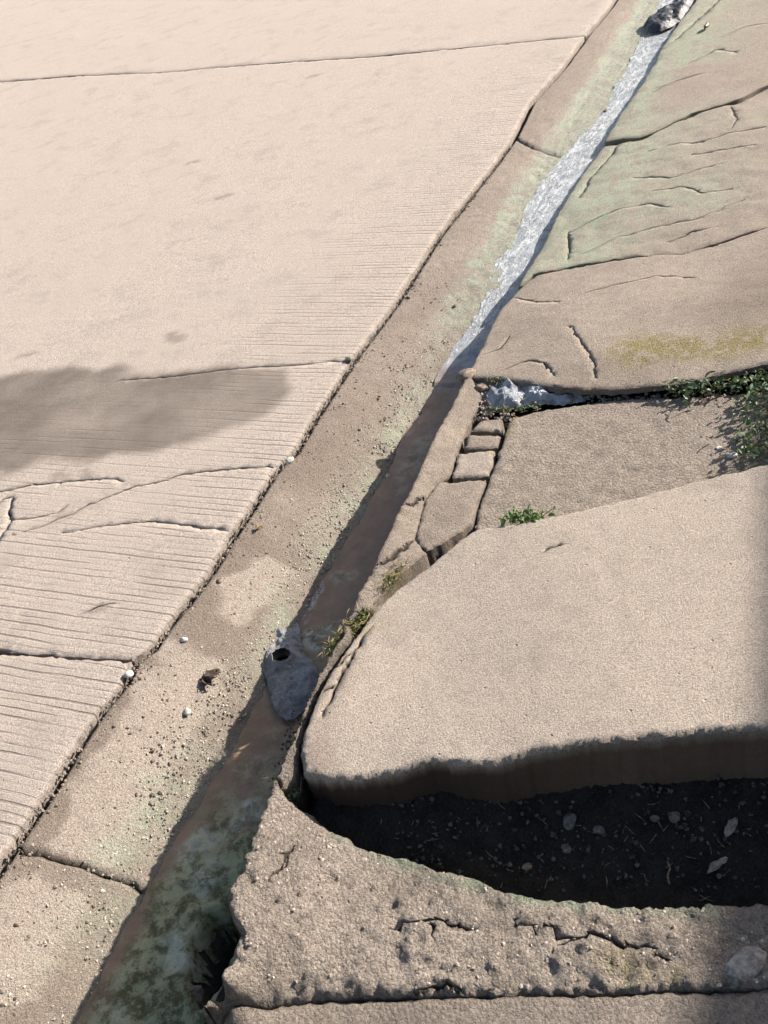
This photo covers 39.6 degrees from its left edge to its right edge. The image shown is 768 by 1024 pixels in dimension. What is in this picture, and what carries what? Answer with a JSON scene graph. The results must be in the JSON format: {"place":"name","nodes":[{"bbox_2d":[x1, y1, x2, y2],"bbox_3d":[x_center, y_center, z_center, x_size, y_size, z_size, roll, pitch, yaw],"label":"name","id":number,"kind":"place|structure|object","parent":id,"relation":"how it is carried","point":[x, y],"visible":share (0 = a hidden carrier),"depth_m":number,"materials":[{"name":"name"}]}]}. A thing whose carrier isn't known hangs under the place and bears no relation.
{"place":"outdoors","nodes":[
{"label":"outdoors","id":0,"kind":"place"},
{"bbox_2d":[77,867,238,941],"bbox_3d":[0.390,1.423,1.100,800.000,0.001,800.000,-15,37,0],"label":"ground","id":1,"kind":"structure","parent":0,"point":[237,939],"depth_m":2.27,"materials":[{"name":"black soil"}]},
{"bbox_2d":[0,0,616,872],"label":"road","id":2,"kind":"structure","parent":0,"point":[224,224],"depth_m":3.94,"materials":[{"name":"concrete"}]},
{"bbox_2d":[345,356,351,362],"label":"stone","id":3,"kind":"object","parent":2,"relation":"on","point":[348,359],"visible":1,"depth_m":3.12,"materials":[{"name":"grey stone"}]},
{"bbox_2d":[0,0,661,1023],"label":"gutter","id":4,"kind":"object","parent":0,"point":[568,108],"visible":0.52,"depth_m":2.39,"materials":[{"name":"concrete"}]},
{"bbox_2d":[123,670,133,677],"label":"stone","id":5,"kind":"object","parent":4,"relation":"on","point":[128,673],"visible":1,"depth_m":2.25,"materials":[{"name":"white stone"}]},
{"bbox_2d":[180,637,187,642],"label":"stone","id":6,"kind":"object","parent":4,"relation":"on","point":[183,639],"visible":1,"depth_m":2.33,"materials":[{"name":"white stone"}]},
{"bbox_2d":[183,707,190,715],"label":"stone","id":7,"kind":"object","parent":4,"relation":"on","point":[187,711],"visible":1,"depth_m":2.21,"materials":[{"name":"white stone"}]},
{"bbox_2d":[189,985,204,1007],"bbox_3d":[-0.332,0.830,1.807,0.066,0.034,0.043,-37,42,-26],"label":"muck lump","id":8,"kind":"object","parent":4,"relation":"on","point":[198,992],"visible":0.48,"depth_m":1.81,"materials":[{"name":"brown soil"}]},
{"bbox_2d":[201,675,212,686],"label":"leaf","id":9,"kind":"object","parent":4,"relation":"on","point":[208,681],"visible":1,"depth_m":2.27,"materials":[{"name":"brown plant"}]},
{"bbox_2d":[203,668,220,681],"bbox_3d":[-0.368,0.350,2.282,0.034,0.016,0.029,-8,37,9],"label":"leaf","id":10,"kind":"object","parent":4,"relation":"on","point":[212,673],"visible":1,"depth_m":2.29,"materials":[{"name":"brown plant"}]},
{"bbox_2d":[216,577,222,583],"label":"stone","id":11,"kind":"object","parent":4,"relation":"on","point":[219,580],"visible":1,"depth_m":2.45,"materials":[{"name":"beige stone"}]},
{"bbox_2d":[0,333,450,1023],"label":"gravel","id":12,"kind":"structure","parent":4,"relation":"on","point":[88,931],"depth_m":2.23,"materials":[{"name":"beige gravel"}]},
{"bbox_2d":[0,144,512,1005],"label":"grit","id":13,"kind":"object","parent":4,"relation":"on","point":[52,796],"visible":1,"depth_m":2.38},
{"bbox_2d":[255,524,262,530],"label":"leaf","id":14,"kind":"object","parent":4,"relation":"on","point":[257,526],"visible":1,"depth_m":2.58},
{"bbox_2d":[285,457,293,462],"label":"stone","id":15,"kind":"object","parent":4,"relation":"on","point":[289,460],"visible":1,"depth_m":2.77,"materials":[{"name":"white stone"}]},
{"bbox_2d":[75,0,695,1023],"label":"water","id":16,"kind":"structure","parent":0,"point":[153,968],"depth_m":2.15,"materials":[{"name":"liquid"}]},
{"bbox_2d":[264,623,318,720],"bbox_3d":[-0.210,0.332,2.329,0.114,0.034,0.310,-20,37,-6],"label":"plastic bag","id":17,"kind":"object","parent":16,"relation":"on","point":[292,678],"visible":0.93,"depth_m":2.30,"materials":[{"name":"grey plastic"}]},
{"bbox_2d":[643,0,694,31],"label":"wet rag","id":18,"kind":"object","parent":16,"relation":"on","point":[673,13],"visible":0.99,"depth_m":5.10,"materials":[{"name":"grey fabric"}]},
{"bbox_2d":[203,0,767,1023],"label":"pavement","id":19,"kind":"structure","parent":0,"point":[605,624],"depth_m":1.94,"materials":[{"name":"concrete"}]},
{"bbox_2d":[262,775,304,806],"bbox_3d":[-0.177,0.486,1.834,0.087,0.032,0.100,-5,38,14],"label":"moss clump","id":20,"kind":"object","parent":19,"relation":"on","point":[296,793],"visible":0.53,"depth_m":1.83,"materials":[{"name":"green plant"}]},
{"bbox_2d":[313,593,380,661],"bbox_3d":[-0.064,0.241,2.112,0.096,0.052,0.180,15,46,34],"label":"moss clump","id":21,"kind":"object","parent":19,"relation":"on","point":[353,628],"visible":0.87,"depth_m":2.12,"materials":[{"name":"green plant"}]},
{"bbox_2d":[370,552,412,594],"bbox_3d":[0.015,0.132,2.204,0.138,0.041,0.065,-29,39,-17],"label":"moss clump","id":22,"kind":"object","parent":19,"relation":"on","point":[392,576],"visible":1,"depth_m":2.20,"materials":[{"name":"green plant"}]},
{"bbox_2d":[456,368,475,383],"bbox_3d":[0.218,-0.360,2.809,0.045,0.034,0.058,16,47,35],"label":"stone","id":23,"kind":"object","parent":19,"relation":"on","point":[463,375],"visible":0.92,"depth_m":2.80,"materials":[{"name":"beige stone"}]},
{"bbox_2d":[475,384,487,392],"bbox_3d":[0.250,-0.319,2.747,0.036,0.019,0.029,10,43,30],"label":"stone","id":24,"kind":"object","parent":19,"relation":"on","point":[481,388],"visible":1,"depth_m":2.74,"materials":[{"name":"beige stone"}]},
{"bbox_2d":[234,806,767,995],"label":"chippings","id":25,"kind":"object","parent":19,"relation":"on","point":[527,986],"visible":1,"depth_m":1.55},
{"bbox_2d":[498,504,555,525],"bbox_3d":[0.297,0.011,2.224,0.121,0.031,0.061,-2,39,17],"label":"weed","id":26,"kind":"object","parent":19,"relation":"on","point":[532,517],"visible":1,"depth_m":2.22,"materials":[{"name":"green plant"}]},
{"bbox_2d":[653,368,767,466],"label":"creeping plant","id":27,"kind":"object","parent":19,"relation":"on","point":[691,385],"visible":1,"depth_m":2.39,"materials":[{"name":"green plant"}]},
{"bbox_2d":[727,451,737,458],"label":"stone","id":28,"kind":"object","parent":19,"relation":"on","point":[733,454],"visible":0.99,"depth_m":2.27,"materials":[{"name":"grey stone"}]},
{"bbox_2d":[727,977,737,988],"bbox_3d":[0.470,0.637,1.440,0.015,0.010,0.016,7,42,27],"label":"stone","id":29,"kind":"object","parent":19,"relation":"on","point":[732,982],"visible":1,"depth_m":1.44,"materials":[{"name":"stone"}]},
{"bbox_2d":[725,946,766,978],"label":"stone","id":30,"kind":"object","parent":19,"relation":"on","point":[748,961],"visible":1,"depth_m":1.45,"materials":[{"name":"grey stone"}]},
{"bbox_2d":[204,370,767,1023],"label":"soil","id":31,"kind":"structure","parent":0,"point":[376,828],"depth_m":1.70,"materials":[{"name":"black soil"}]},
{"bbox_2d":[268,739,293,795],"bbox_3d":[-0.101,0.387,2.008,0.110,0.054,0.369,5,41,25],"label":"rubble","id":32,"kind":"object","parent":31,"relation":"on","point":[270,787],"visible":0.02,"depth_m":1.92,"materials":[{"name":"grey stone"}]},
{"bbox_2d":[522,862,531,870],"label":"stone","id":33,"kind":"object","parent":31,"relation":"on","point":[526,866],"visible":1,"depth_m":1.70,"materials":[{"name":"stone"}]},
{"bbox_2d":[563,843,571,853],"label":"stone","id":34,"kind":"object","parent":31,"relation":"on","point":[567,849],"visible":1,"depth_m":1.70,"materials":[{"name":"stone"}]},
{"bbox_2d":[563,813,576,829],"bbox_3d":[0.299,0.499,1.721,0.022,0.017,0.032,4,41,24],"label":"stone","id":35,"kind":"object","parent":31,"relation":"on","point":[569,820],"visible":1,"depth_m":1.72,"materials":[{"name":"stone"}]},
{"bbox_2d":[380,800,767,900],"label":"litter","id":36,"kind":"object","parent":31,"relation":"on","point":[609,846],"visible":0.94,"depth_m":1.69,"materials":[{"name":"brown plant"}]},
{"bbox_2d":[461,385,731,423],"bbox_3d":[0.500,-0.267,2.595,0.702,0.038,0.158,3,40,23],"label":"slot rubble","id":37,"kind":"object","parent":31,"relation":"on","point":[569,401],"visible":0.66,"depth_m":2.60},
{"bbox_2d":[482,376,540,416],"bbox_3d":[0.304,-0.286,2.675,0.136,0.028,0.207,-15,37,0],"label":"moss clump","id":38,"kind":"object","parent":37,"relation":"on","point":[517,407],"visible":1,"depth_m":2.63,"materials":[{"name":"green plant"}]},
{"bbox_2d":[487,377,586,408],"bbox_3d":[0.381,-0.308,2.671,0.256,0.038,0.133,-3,38,16],"label":"plastic film","id":39,"kind":"object","parent":37,"relation":"on","point":[507,392],"visible":0.79,"depth_m":2.65,"materials":[{"name":"plastic"}]},
{"bbox_2d":[592,825,604,833],"bbox_3d":[0.343,0.508,1.705,0.020,0.010,0.015,-1,39,19],"label":"stone","id":40,"kind":"object","parent":31,"relation":"on","point":[598,829],"visible":1,"depth_m":1.70,"materials":[{"name":"stone"}]},
{"bbox_2d":[650,815,659,821],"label":"stone","id":41,"kind":"object","parent":31,"relation":"on","point":[654,818],"visible":1,"depth_m":1.69,"materials":[{"name":"stone"}]},
{"bbox_2d":[666,861,670,883],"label":"twig","id":42,"kind":"object","parent":31,"relation":"on","point":[668,872],"visible":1,"depth_m":1.64,"materials":[{"name":"grey wood"}]},
{"bbox_2d":[668,811,679,822],"bbox_3d":[0.459,0.482,1.685,0.020,0.013,0.019,-28,38,-16],"label":"stone","id":43,"kind":"object","parent":31,"relation":"on","point":[673,816],"visible":1,"depth_m":1.68,"materials":[{"name":"stone"}]},
{"bbox_2d":[706,856,727,873],"bbox_3d":[0.511,0.543,1.638,0.045,0.010,0.014,-28,38,-16],"label":"leaf","id":44,"kind":"object","parent":31,"relation":"on","point":[715,865],"visible":1,"depth_m":1.64,"materials":[{"name":"grey plant"}]},
{"bbox_2d":[724,817,737,837],"bbox_3d":[0.540,0.489,1.658,0.016,0.010,0.045,17,48,36],"label":"leaf","id":45,"kind":"object","parent":31,"relation":"on","point":[729,829],"visible":1,"depth_m":1.66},
{"bbox_2d":[280,711,767,891],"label":"pit gravel","id":46,"kind":"structure","parent":0,"point":[634,842],"depth_m":1.71,"materials":[{"name":"grey gravel"}]}
]}

